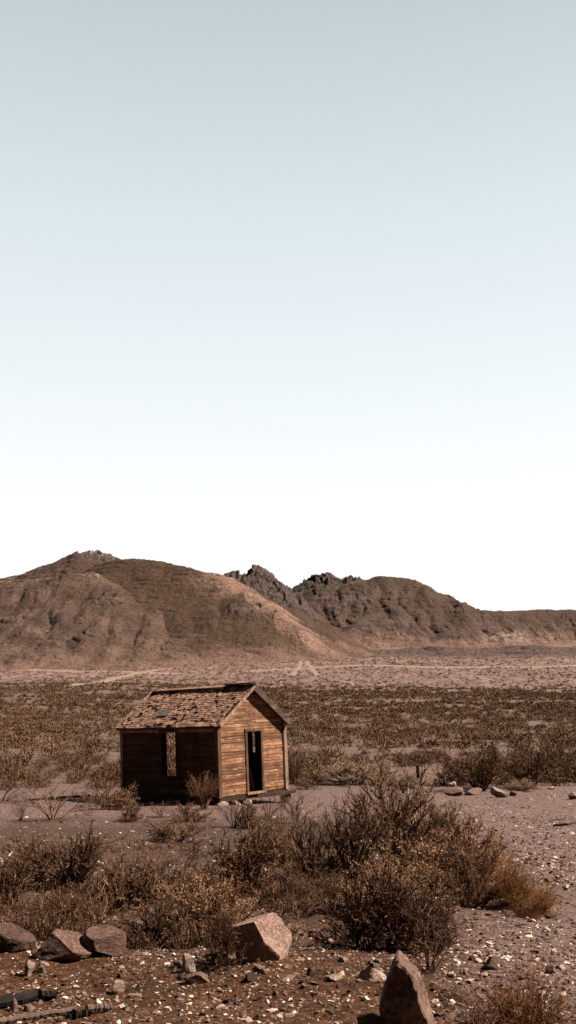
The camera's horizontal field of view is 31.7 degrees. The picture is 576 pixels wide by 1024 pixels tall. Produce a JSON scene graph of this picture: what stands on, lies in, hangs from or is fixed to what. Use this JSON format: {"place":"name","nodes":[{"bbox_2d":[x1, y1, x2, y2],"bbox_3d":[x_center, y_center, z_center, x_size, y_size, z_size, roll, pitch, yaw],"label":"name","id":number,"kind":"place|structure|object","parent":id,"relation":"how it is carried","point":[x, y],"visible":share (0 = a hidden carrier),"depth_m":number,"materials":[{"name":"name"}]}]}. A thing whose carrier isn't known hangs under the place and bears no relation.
{"place":"outdoors","nodes":[
{"label":"outdoors","id":0,"kind":"place"},
{"bbox_2d":[0,641,575,1023],"bbox_3d":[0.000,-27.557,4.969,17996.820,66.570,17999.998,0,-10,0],"label":"ground","id":1,"kind":"structure","parent":0,"point":[326,796],"depth_m":21.46,"materials":[{"name":"soil"}]},
{"bbox_2d":[3,764,31,788],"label":"desert shrub","id":2,"kind":"object","parent":1,"relation":"on","point":[14,774],"visible":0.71,"depth_m":45.80,"materials":[{"name":"brown plant"}]},
{"bbox_2d":[0,922,35,952],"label":"boulder","id":3,"kind":"object","parent":1,"relation":"on","point":[14,938],"visible":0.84,"depth_m":7.01,"materials":[{"name":"stone"}]},
{"bbox_2d":[4,752,36,779],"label":"desert shrub","id":4,"kind":"object","parent":1,"relation":"on","point":[22,764],"visible":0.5,"depth_m":51.82,"materials":[{"name":"brown plant"}]},
{"bbox_2d":[0,775,46,800],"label":"desert shrub","id":5,"kind":"object","parent":1,"relation":"on","point":[7,791],"visible":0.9,"depth_m":36.95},
{"bbox_2d":[0,849,48,913],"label":"desert shrub","id":6,"kind":"object","parent":1,"relation":"on","point":[13,879],"visible":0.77,"depth_m":9.84,"materials":[{"name":"brown plant"}]},
{"bbox_2d":[15,745,38,764],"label":"desert shrub","id":7,"kind":"object","parent":1,"relation":"on","point":[25,753],"visible":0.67,"depth_m":62.04,"materials":[{"name":"brown plant"}]},
{"bbox_2d":[0,988,56,1007],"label":"log","id":8,"kind":"object","parent":1,"relation":"on","point":[22,997],"visible":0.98,"depth_m":5.85,"materials":[{"name":"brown wood"}]},
{"bbox_2d":[0,888,56,930],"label":"desert shrub","id":9,"kind":"object","parent":1,"relation":"on","point":[13,917],"visible":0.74,"depth_m":7.58,"materials":[{"name":"orange plant"}]},
{"bbox_2d":[24,960,34,976],"bbox_3d":[-1.659,2.939,6.507,0.066,0.124,0.053,0,-10,0],"label":"boulder","id":10,"kind":"object","parent":1,"relation":"on","point":[29,966],"visible":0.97,"depth_m":6.49,"materials":[{"name":"stone"}]},
{"bbox_2d":[0,830,60,889],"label":"desert shrub","id":11,"kind":"object","parent":1,"relation":"on","point":[38,877],"visible":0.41,"depth_m":11.67,"materials":[{"name":"orange plant"}]},
{"bbox_2d":[0,1005,77,1023],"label":"pole","id":12,"kind":"object","parent":1,"relation":"on","point":[34,1015],"visible":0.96,"depth_m":5.52,"materials":[{"name":"wood"}]},
{"bbox_2d":[31,769,54,787],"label":"desert shrub","id":13,"kind":"object","parent":1,"relation":"on","point":[41,780],"visible":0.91,"depth_m":46.15,"materials":[{"name":"brown plant"}]},
{"bbox_2d":[23,895,78,924],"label":"desert shrub","id":14,"kind":"object","parent":1,"relation":"on","point":[47,917],"visible":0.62,"depth_m":8.45,"materials":[{"name":"brown plant"}]},
{"bbox_2d":[15,778,93,819],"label":"desert shrub","id":15,"kind":"object","parent":1,"relation":"on","point":[50,806],"visible":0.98,"depth_m":26.47,"materials":[{"name":"plant"}]},
{"bbox_2d":[48,747,71,763],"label":"desert shrub","id":16,"kind":"object","parent":1,"relation":"on","point":[59,755],"visible":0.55,"depth_m":63.14,"materials":[{"name":"brown plant"}]},
{"bbox_2d":[34,929,93,961],"bbox_3d":[-1.516,2.967,6.916,0.402,0.231,0.290,-3,-11,15],"label":"boulder","id":17,"kind":"object","parent":1,"relation":"on","point":[62,945],"visible":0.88,"depth_m":6.83,"materials":[{"name":"stone"}]},
{"bbox_2d":[52,755,75,770],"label":"desert shrub","id":18,"kind":"object","parent":1,"relation":"on","point":[64,763],"visible":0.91,"depth_m":57.26,"materials":[{"name":"brown plant"}]},
{"bbox_2d":[0,819,129,888],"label":"desert shrub","id":19,"kind":"object","parent":1,"relation":"on","point":[84,856],"visible":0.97,"depth_m":11.45,"materials":[{"name":"brown plant"}]},
{"bbox_2d":[30,878,110,917],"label":"desert shrub","id":20,"kind":"object","parent":1,"relation":"on","point":[55,898],"visible":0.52,"depth_m":9.27,"materials":[{"name":"orange plant"}]},
{"bbox_2d":[61,769,85,783],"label":"desert shrub","id":21,"kind":"object","parent":1,"relation":"on","point":[76,774],"visible":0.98,"depth_m":47.66,"materials":[{"name":"brown plant"}]},
{"bbox_2d":[67,1009,90,1019],"bbox_3d":[-1.159,2.783,5.618,0.074,0.075,0.128,-9,-14,41],"label":"log","id":22,"kind":"object","parent":1,"relation":"on","point":[74,1015],"visible":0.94,"depth_m":5.61,"materials":[{"name":"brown wood"}]},
{"bbox_2d":[71,760,94,778],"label":"desert shrub","id":23,"kind":"object","parent":1,"relation":"on","point":[86,767],"visible":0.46,"depth_m":51.36,"materials":[{"name":"brown plant"}]},
{"bbox_2d":[76,742,97,763],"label":"desert shrub","id":24,"kind":"object","parent":1,"relation":"on","point":[85,752],"visible":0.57,"depth_m":62.78,"materials":[{"name":"brown plant"}]},
{"bbox_2d":[67,874,125,923],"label":"desert shrub","id":25,"kind":"object","parent":1,"relation":"on","point":[89,908],"visible":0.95,"depth_m":8.96,"materials":[{"name":"orange plant"}]},
{"bbox_2d":[85,1003,111,1011],"bbox_3d":[-1.070,2.795,5.719,0.153,0.054,0.050,6,-12,-29],"label":"pole","id":26,"kind":"object","parent":1,"relation":"on","point":[95,1007],"visible":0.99,"depth_m":5.71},
{"bbox_2d":[91,752,111,764],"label":"desert shrub","id":27,"kind":"object","parent":1,"relation":"on","point":[96,760],"visible":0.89,"depth_m":62.06,"materials":[{"name":"brown plant"}]},
{"bbox_2d":[81,925,125,957],"bbox_3d":[-1.273,2.973,6.985,0.304,0.221,0.231,5,-11,-26],"label":"boulder","id":28,"kind":"object","parent":1,"relation":"on","point":[107,940],"visible":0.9,"depth_m":6.93,"materials":[{"name":"stone"}]},
{"bbox_2d":[87,760,120,787],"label":"desert shrub","id":29,"kind":"object","parent":1,"relation":"on","point":[103,773],"visible":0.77,"depth_m":45.62,"materials":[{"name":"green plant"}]},
{"bbox_2d":[69,774,139,811],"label":"desert shrub","id":30,"kind":"object","parent":1,"relation":"on","point":[105,799],"visible":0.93,"depth_m":32.65,"materials":[{"name":"beige plant"}]},
{"bbox_2d":[112,980,124,993],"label":"boulder","id":31,"kind":"object","parent":1,"relation":"on","point":[118,987],"visible":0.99,"depth_m":6.13,"materials":[{"name":"stone"}]},
{"bbox_2d":[86,835,180,914],"bbox_3d":[-1.590,3.569,10.086,0.883,0.755,0.915,4,-11,-23],"label":"desert shrub","id":32,"kind":"object","parent":1,"relation":"on","point":[128,891],"visible":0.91,"depth_m":9.99,"materials":[{"name":"brown plant"}]},
{"bbox_2d":[117,799,151,822],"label":"desert shrub","id":33,"kind":"object","parent":1,"relation":"on","point":[133,814],"visible":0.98,"depth_m":25.97,"materials":[{"name":"brown plant"}]},
{"bbox_2d":[117,734,175,775],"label":"desert shrub","id":34,"kind":"object","parent":1,"relation":"on","point":[170,752],"visible":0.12,"depth_m":48.23,"materials":[{"name":"beige plant"}]},
{"bbox_2d":[129,951,163,989],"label":"desert shrub","id":35,"kind":"object","parent":1,"relation":"on","point":[150,977],"visible":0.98,"depth_m":6.25,"materials":[{"name":"brown plant"}]},
{"bbox_2d":[113,888,200,949],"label":"desert shrub","id":36,"kind":"object","parent":1,"relation":"on","point":[156,929],"visible":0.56,"depth_m":7.85,"materials":[{"name":"brown plant"}]},
{"bbox_2d":[137,832,185,899],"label":"desert shrub","id":37,"kind":"object","parent":1,"relation":"on","point":[148,857],"visible":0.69,"depth_m":10.18,"materials":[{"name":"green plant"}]},
{"bbox_2d":[140,814,221,842],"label":"desert shrub","id":38,"kind":"object","parent":1,"relation":"on","point":[163,831],"visible":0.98,"depth_m":18.41,"materials":[{"name":"brown plant"}]},
{"bbox_2d":[166,852,205,880],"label":"desert shrub","id":39,"kind":"object","parent":1,"relation":"on","point":[184,874],"visible":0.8,"depth_m":12.33,"materials":[{"name":"brown plant"}]},
{"bbox_2d":[182,953,195,972],"bbox_3d":[-0.636,2.923,6.545,0.092,0.144,0.074,0,-10,0],"label":"boulder","id":40,"kind":"object","parent":1,"relation":"on","point":[188,965],"visible":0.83,"depth_m":6.52,"materials":[{"name":"stone"}]},
{"bbox_2d":[165,801,216,822],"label":"desert shrub","id":41,"kind":"object","parent":1,"relation":"on","point":[186,816],"visible":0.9,"depth_m":26.15,"materials":[{"name":"brown plant"}]},
{"bbox_2d":[183,971,208,983],"bbox_3d":[-0.575,2.928,6.370,0.170,0.076,0.124,2,-10,-11],"label":"boulder","id":42,"kind":"object","parent":1,"relation":"on","point":[198,977],"visible":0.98,"depth_m":6.32,"materials":[{"name":"brown stone"}]},
{"bbox_2d":[122,859,274,948],"bbox_3d":[-0.731,3.222,8.395,1.303,0.637,1.357,7,-12,-34],"label":"desert shrub","id":43,"kind":"object","parent":1,"relation":"on","point":[201,901],"visible":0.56,"depth_m":8.26,"materials":[{"name":"beige plant"}]},
{"bbox_2d":[179,770,224,808],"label":"desert shrub","id":44,"kind":"object","parent":1,"relation":"on","point":[208,792],"visible":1,"depth_m":31.89,"materials":[{"name":"orange plant"}]},
{"bbox_2d":[116,682,295,805],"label":"wooden shack","id":45,"kind":"structure","parent":1,"relation":"on","point":[213,728],"depth_m":36.86,"materials":[{"name":"wood"}]},
{"bbox_2d":[158,729,180,778],"bbox_3d":[-4.286,8.745,36.689,1.104,1.749,0.120,-12,-14,41],"label":"window frame","id":46,"kind":"structure","parent":45,"relation":"in","point":[161,776],"depth_m":36.71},
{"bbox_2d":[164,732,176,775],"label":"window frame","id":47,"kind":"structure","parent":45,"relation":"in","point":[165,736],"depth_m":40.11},
{"bbox_2d":[169,875,272,911],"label":"desert shrub","id":48,"kind":"object","parent":1,"relation":"on","point":[233,901],"visible":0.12,"depth_m":9.54,"materials":[{"name":"orange plant"}]},
{"bbox_2d":[196,900,252,973],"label":"desert shrub","id":49,"kind":"object","parent":1,"relation":"on","point":[215,946],"visible":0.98,"depth_m":6.64,"materials":[{"name":"brown plant"}]},
{"bbox_2d":[213,787,250,827],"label":"desert shrub","id":50,"kind":"object","parent":1,"relation":"on","point":[234,814],"visible":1,"depth_m":24.20,"materials":[{"name":"brown plant"}]},
{"bbox_2d":[0,834,468,949],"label":"undergrowth","id":51,"kind":"object","parent":1,"relation":"on","point":[177,943],"visible":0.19,"depth_m":8.86,"materials":[{"name":"plant"}]},
{"bbox_2d":[184,814,303,895],"bbox_3d":[-0.329,3.804,11.179,1.547,0.880,1.423,-5,-11,25],"label":"desert shrub","id":52,"kind":"object","parent":1,"relation":"on","point":[246,865],"visible":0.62,"depth_m":11.12,"materials":[{"name":"orange plant"}]},
{"bbox_2d":[233,798,267,828],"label":"desert shrub","id":53,"kind":"object","parent":1,"relation":"on","point":[249,817],"visible":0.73,"depth_m":24.12,"materials":[{"name":"brown plant"}]},
{"bbox_2d":[230,912,291,962],"bbox_3d":[-0.193,2.905,6.860,0.442,0.336,0.353,0,-10,0],"label":"boulder","id":54,"kind":"object","parent":1,"relation":"on","point":[269,935],"visible":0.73,"depth_m":6.77,"materials":[{"name":"stone"}]},
{"bbox_2d":[240,787,285,818],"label":"desert shrub","id":55,"kind":"object","parent":1,"relation":"on","point":[275,810],"visible":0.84,"depth_m":27.23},
{"bbox_2d":[235,805,305,867],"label":"desert shrub","id":56,"kind":"object","parent":1,"relation":"on","point":[287,839],"visible":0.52,"depth_m":14.01,"materials":[{"name":"beige plant"}]},
{"bbox_2d":[243,865,300,900],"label":"desert shrub","id":57,"kind":"object","parent":1,"relation":"on","point":[266,886],"visible":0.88,"depth_m":9.89,"materials":[{"name":"orange plant"}]},
{"bbox_2d":[0,705,575,761],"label":"scrub","id":58,"kind":"object","parent":1,"relation":"on","point":[379,735],"visible":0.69,"depth_m":94.77,"materials":[{"name":"brown plant"}]},
{"bbox_2d":[0,676,575,714],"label":"scrub","id":59,"kind":"object","parent":1,"relation":"on","point":[66,700],"visible":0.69,"depth_m":195.87,"materials":[{"name":"brown plant"}]},
{"bbox_2d":[0,656,575,688],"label":"scrub","id":60,"kind":"object","parent":1,"relation":"on","point":[302,683],"visible":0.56,"depth_m":337.88,"materials":[{"name":"brown plant"}]},
{"bbox_2d":[262,856,319,901],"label":"desert shrub","id":61,"kind":"object","parent":1,"relation":"on","point":[291,875],"visible":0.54,"depth_m":10.35,"materials":[{"name":"beige plant"}]},
{"bbox_2d":[287,740,309,783],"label":"desert shrub","id":62,"kind":"object","parent":1,"relation":"on","point":[295,770],"visible":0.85,"depth_m":49.42,"materials":[{"name":"brown plant"}]},
{"bbox_2d":[273,786,323,822],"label":"desert shrub","id":63,"kind":"object","parent":1,"relation":"on","point":[299,810],"visible":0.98,"depth_m":25.51,"materials":[{"name":"brown plant"}]},
{"bbox_2d":[282,883,331,917],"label":"desert shrub","id":64,"kind":"object","parent":1,"relation":"on","point":[300,907],"visible":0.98,"depth_m":9.24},
{"bbox_2d":[291,774,322,789],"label":"desert shrub","id":65,"kind":"object","parent":1,"relation":"on","point":[306,783],"visible":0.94,"depth_m":45.66,"materials":[{"name":"brown plant"}]},
{"bbox_2d":[264,811,358,878],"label":"desert shrub","id":66,"kind":"object","parent":1,"relation":"on","point":[314,848],"visible":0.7,"depth_m":12.77,"materials":[{"name":"brown plant"}]},
{"bbox_2d":[298,767,325,784],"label":"desert shrub","id":67,"kind":"object","parent":1,"relation":"on","point":[311,773],"visible":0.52,"depth_m":49.04,"materials":[{"name":"brown plant"}]},
{"bbox_2d":[307,749,329,769],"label":"desert shrub","id":68,"kind":"object","parent":1,"relation":"on","point":[317,755],"visible":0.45,"depth_m":57.06,"materials":[{"name":"brown plant"}]},
{"bbox_2d":[295,863,349,895],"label":"desert shrub","id":69,"kind":"object","parent":1,"relation":"on","point":[315,882],"visible":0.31,"depth_m":11.06,"materials":[{"name":"orange plant"}]},
{"bbox_2d":[288,880,358,916],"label":"desert shrub","id":70,"kind":"object","parent":1,"relation":"on","point":[327,895],"visible":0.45,"depth_m":9.55,"materials":[{"name":"brown plant"}]},
{"bbox_2d":[297,757,400,784],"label":"desert shrub","id":71,"kind":"object","parent":1,"relation":"on","point":[343,772],"visible":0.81,"depth_m":48.98,"materials":[{"name":"brown plant"}]},
{"bbox_2d":[309,785,408,876],"bbox_3d":[0.836,4.043,12.749,1.211,1.182,1.137,1,-10,-8],"label":"desert shrub","id":72,"kind":"object","parent":1,"relation":"on","point":[350,835],"visible":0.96,"depth_m":12.73,"materials":[{"name":"brown plant"}]},
{"bbox_2d":[356,1013,382,1023],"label":"boulder","id":73,"kind":"object","parent":1,"relation":"on","point":[369,1018],"visible":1,"depth_m":5.30,"materials":[{"name":"brown stone"}]},
{"bbox_2d":[358,968,385,981],"bbox_3d":[0.530,2.866,6.286,0.127,0.088,0.170,8,-13,-39],"label":"boulder","id":74,"kind":"object","parent":1,"relation":"on","point":[370,974],"visible":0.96,"depth_m":6.25,"materials":[{"name":"stone"}]},
{"bbox_2d":[304,845,463,959],"bbox_3d":[0.742,2.883,7.505,1.180,0.774,1.085,-3,-11,16],"label":"desert shrub","id":75,"kind":"object","parent":1,"relation":"on","point":[372,932],"visible":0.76,"depth_m":7.42,"materials":[{"name":"brown plant"}]},
{"bbox_2d":[329,754,451,868],"bbox_3d":[1.399,4.159,14.052,1.660,1.582,1.648,0,-10,0],"label":"desert shrub","id":76,"kind":"object","parent":1,"relation":"on","point":[396,814],"visible":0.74,"depth_m":13.82,"materials":[{"name":"brown plant"}]},
{"bbox_2d":[329,855,463,910],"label":"desert shrub","id":77,"kind":"object","parent":1,"relation":"on","point":[418,871],"visible":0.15,"depth_m":9.55,"materials":[{"name":"beige plant"}]},
{"bbox_2d":[390,749,412,767],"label":"desert shrub","id":78,"kind":"object","parent":1,"relation":"on","point":[399,760],"visible":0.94,"depth_m":60.25,"materials":[{"name":"brown plant"}]},
{"bbox_2d":[378,772,431,788],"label":"desert shrub","id":79,"kind":"object","parent":1,"relation":"on","point":[413,779],"visible":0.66,"depth_m":45.74,"materials":[{"name":"brown plant"}]},
{"bbox_2d":[379,950,434,1023],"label":"boulder","id":80,"kind":"object","parent":1,"relation":"on","point":[404,998],"visible":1,"depth_m":5.28,"materials":[{"name":"stone"}]},
{"bbox_2d":[347,866,474,952],"bbox_3d":[0.869,2.956,7.556,1.012,0.632,0.804,-3,-11,17],"label":"desert shrub","id":81,"kind":"object","parent":1,"relation":"on","point":[420,903],"visible":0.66,"depth_m":7.42,"materials":[{"name":"brown plant"}]},
{"bbox_2d":[408,747,434,765],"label":"desert shrub","id":82,"kind":"object","parent":1,"relation":"on","point":[421,761],"visible":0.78,"depth_m":60.99,"materials":[{"name":"brown plant"}]},
{"bbox_2d":[391,831,460,871],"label":"desert shrub","id":83,"kind":"object","parent":1,"relation":"on","point":[428,843],"visible":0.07,"depth_m":13.47,"materials":[{"name":"brown plant"}]},
{"bbox_2d":[387,889,468,970],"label":"desert shrub","id":84,"kind":"object","parent":1,"relation":"on","point":[426,953],"visible":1,"depth_m":6.53,"materials":[{"name":"orange plant"}]},
{"bbox_2d":[342,816,536,895],"bbox_3d":[1.898,3.840,11.290,1.916,0.904,1.840,8,-13,-36],"label":"desert shrub","id":85,"kind":"object","parent":1,"relation":"on","point":[438,859],"visible":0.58,"depth_m":11.22,"materials":[{"name":"beige plant"}]},
{"bbox_2d":[405,797,484,846],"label":"desert shrub","id":86,"kind":"object","parent":1,"relation":"on","point":[437,818],"visible":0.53,"depth_m":18.27,"materials":[{"name":"brown plant"}]},
{"bbox_2d":[423,751,480,786],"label":"desert shrub","id":87,"kind":"object","parent":1,"relation":"on","point":[451,778],"visible":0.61,"depth_m":47.41,"materials":[{"name":"brown plant"}]},
{"bbox_2d":[443,786,463,795],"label":"boulder","id":88,"kind":"object","parent":1,"relation":"on","point":[454,791],"visible":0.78,"depth_m":41.58,"materials":[{"name":"brown stone"}]},
{"bbox_2d":[413,740,524,790],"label":"desert shrub","id":89,"kind":"object","parent":1,"relation":"on","point":[486,765],"visible":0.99,"depth_m":44.10,"materials":[{"name":"brown plant"}]},
{"bbox_2d":[434,841,514,908],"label":"desert shrub","id":90,"kind":"object","parent":1,"relation":"on","point":[468,894],"visible":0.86,"depth_m":9.98,"materials":[{"name":"orange plant"}]},
{"bbox_2d":[449,834,518,879],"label":"desert shrub","id":91,"kind":"object","parent":1,"relation":"on","point":[488,852],"visible":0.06,"depth_m":12.06,"materials":[{"name":"beige plant"}]},
{"bbox_2d":[452,987,525,1023],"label":"desert shrub","id":92,"kind":"object","parent":1,"relation":"on","point":[477,1016],"visible":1,"depth_m":5.18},
{"bbox_2d":[482,956,498,969],"bbox_3d":[1.316,2.953,6.626,0.112,0.100,0.081,3,-11,-17],"label":"boulder","id":93,"kind":"object","parent":1,"relation":"on","point":[490,963],"visible":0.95,"depth_m":6.60,"materials":[{"name":"brown stone"}]},
{"bbox_2d":[490,787,508,797],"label":"boulder","id":94,"kind":"object","parent":1,"relation":"on","point":[496,792],"visible":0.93,"depth_m":40.05,"materials":[{"name":"stone"}]},
{"bbox_2d":[431,941,575,1023],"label":"desert shrub","id":95,"kind":"object","parent":1,"relation":"on","point":[537,1014],"visible":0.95,"depth_m":5.36,"materials":[{"name":"orange plant"}]},
{"bbox_2d":[469,837,550,906],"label":"desert shrub","id":96,"kind":"object","parent":1,"relation":"on","point":[512,885],"visible":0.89,"depth_m":9.82,"materials":[{"name":"plant"}]},
{"bbox_2d":[491,778,539,791],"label":"desert shrub","id":97,"kind":"object","parent":1,"relation":"on","point":[524,786],"visible":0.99,"depth_m":43.89,"materials":[{"name":"brown plant"}]},
{"bbox_2d":[503,899,546,919],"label":"desert shrub","id":98,"kind":"object","parent":1,"relation":"on","point":[528,914],"visible":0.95,"depth_m":9.38,"materials":[{"name":"orange plant"}]},
{"bbox_2d":[478,740,573,784],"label":"desert shrub","id":99,"kind":"object","parent":1,"relation":"on","point":[537,766],"visible":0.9,"depth_m":45.56,"materials":[{"name":"brown plant"}]},
{"bbox_2d":[501,872,575,913],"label":"desert shrub","id":100,"kind":"object","parent":1,"relation":"on","point":[544,902],"visible":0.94,"depth_m":9.56,"materials":[{"name":"plant"}]},
{"bbox_2d":[537,763,571,786],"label":"desert shrub","id":101,"kind":"object","parent":1,"relation":"on","point":[550,779],"visible":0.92,"depth_m":46.81,"materials":[{"name":"brown plant"}]},
{"bbox_2d":[534,734,575,781],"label":"desert shrub","id":102,"kind":"object","parent":1,"relation":"on","point":[565,767],"visible":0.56,"depth_m":50.13,"materials":[{"name":"brown plant"}]},
{"bbox_2d":[0,550,575,670],"bbox_3d":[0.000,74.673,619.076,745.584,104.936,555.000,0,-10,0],"label":"hills","id":103,"kind":"structure","parent":0,"point":[92,610],"depth_m":466.73,"materials":[{"name":"stone"}]},
{"bbox_2d":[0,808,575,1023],"bbox_3d":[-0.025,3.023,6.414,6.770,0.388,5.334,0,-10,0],"label":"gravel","id":104,"kind":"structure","parent":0,"point":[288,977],"depth_m":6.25,"materials":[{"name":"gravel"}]},
{"bbox_2d":[0,792,575,890],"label":"gravel","id":105,"kind":"structure","parent":0,"point":[562,868],"depth_m":19.43,"materials":[{"name":"stone"}]},
{"bbox_2d":[0,793,575,934],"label":"gravel","id":106,"kind":"structure","parent":0,"point":[551,915],"depth_m":13.97,"materials":[{"name":"stone"}]},
{"bbox_2d":[0,0,575,610],"label":"sky","id":107,"kind":"structure","parent":0,"point":[287,288],"materials":[{"name":"white"}]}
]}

